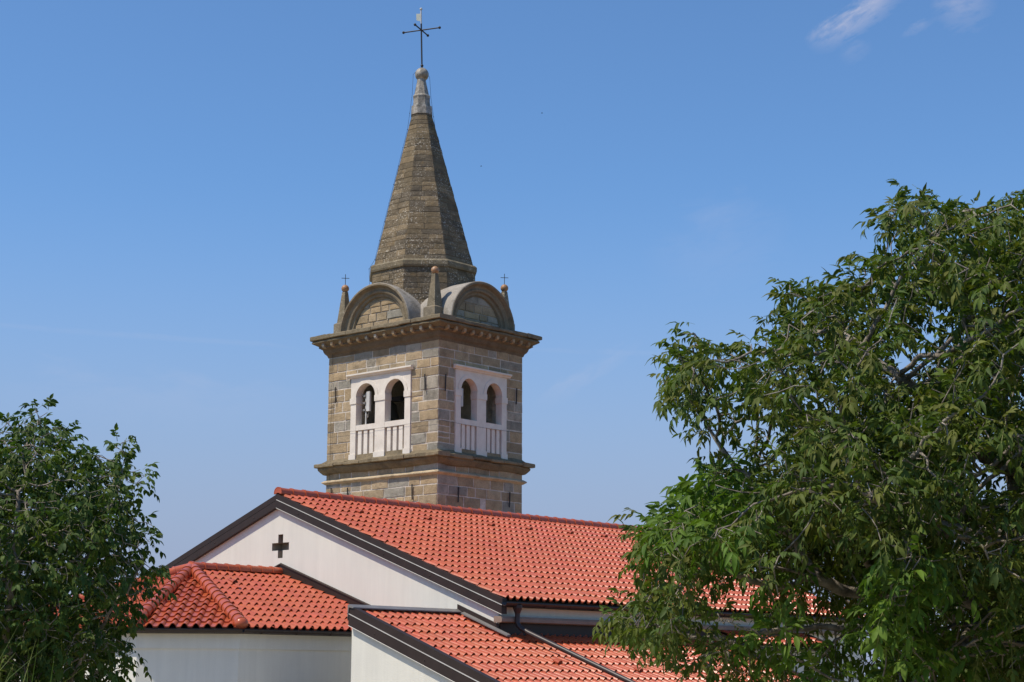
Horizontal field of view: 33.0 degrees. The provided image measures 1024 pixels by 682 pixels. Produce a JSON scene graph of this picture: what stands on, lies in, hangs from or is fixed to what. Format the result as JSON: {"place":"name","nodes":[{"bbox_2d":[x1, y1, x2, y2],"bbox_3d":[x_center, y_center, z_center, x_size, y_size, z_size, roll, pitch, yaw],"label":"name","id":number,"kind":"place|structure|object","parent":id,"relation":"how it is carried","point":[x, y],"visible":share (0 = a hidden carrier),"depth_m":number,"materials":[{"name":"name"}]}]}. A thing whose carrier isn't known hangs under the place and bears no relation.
{"place":"outdoors","nodes":[
{"label":"outdoors","id":0,"kind":"place"},
{"bbox_2d":[0,628,91,681],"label":"tall grass","id":1,"kind":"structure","parent":0,"point":[28,665],"depth_m":8.35,"materials":[{"name":"green plant"}]},
{"bbox_2d":[310,8,541,513],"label":"bell tower","id":2,"kind":"structure","parent":0,"point":[424,325],"depth_m":57.65,"materials":[{"name":"stone"}]},
{"bbox_2d":[363,391,370,423],"bbox_3d":[-4.853,2.288,57.770,0.114,1.180,0.398,8,-13,-33],"label":"panel antenna","id":3,"kind":"object","parent":2,"relation":"attached to","point":[367,402],"visible":1,"depth_m":57.73,"materials":[{"name":"white paint"}]},
{"bbox_2d":[346,365,413,459],"bbox_3d":[-4.299,2.407,57.198,3.080,2.895,0.475,-9,-14,41],"label":"belfry window","id":4,"kind":"structure","parent":2,"relation":"in","point":[388,440],"depth_m":57.13,"materials":[{"name":"white stone"}]},
{"bbox_2d":[373,396,403,420],"bbox_3d":[-4.158,2.407,58.554,1.223,0.950,0.880,-30,-32,69],"label":"church bell","id":5,"kind":"object","parent":2,"relation":"hanging from","point":[394,414],"visible":0.21,"depth_m":58.29,"materials":[{"name":"brown metal"}]},
{"bbox_2d":[461,388,462,406],"bbox_3d":[-1.772,2.062,56.453,0.200,1.150,0.300,-9,-14,41],"label":"panel antenna","id":6,"kind":"object","parent":2,"relation":"attached to","point":[462,398],"visible":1,"depth_m":56.49,"materials":[{"name":"white paint"}]},
{"bbox_2d":[453,364,511,458],"bbox_3d":[-1.082,2.371,56.947,0.475,2.895,2.740,-9,-14,41],"label":"belfry window","id":7,"kind":"structure","parent":2,"relation":"in","point":[472,439],"depth_m":56.88,"materials":[{"name":"white stone"}]},
{"bbox_2d":[15,487,867,681],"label":"church","id":8,"kind":"structure","parent":0,"point":[288,585],"depth_m":36.65,"materials":[{"name":"tile"}]},
{"bbox_2d":[0,0,1023,676],"label":"sky","id":9,"kind":"structure","parent":0,"point":[190,190],"materials":[{"name":"blue"}]},
{"bbox_3d":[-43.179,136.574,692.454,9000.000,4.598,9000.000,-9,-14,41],"label":"ground","id":10,"kind":"structure","parent":0,"visible":0},
{"bbox_2d":[0,393,176,681],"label":"bushy tree","id":11,"kind":"object","parent":10,"relation":"on","point":[47,524],"visible":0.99,"depth_m":12.29,"materials":[{"name":"green plant"}]},
{"bbox_2d":[592,179,1023,681],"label":"walnut tree","id":12,"kind":"object","parent":10,"relation":"on","point":[900,580],"visible":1,"depth_m":10.87,"materials":[{"name":"green plant"}]},
{"bbox_2d":[870,547,977,680],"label":"background tree","id":13,"kind":"object","parent":10,"relation":"on","point":[938,615],"visible":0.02,"depth_m":69.40,"materials":[{"name":"green plant"}]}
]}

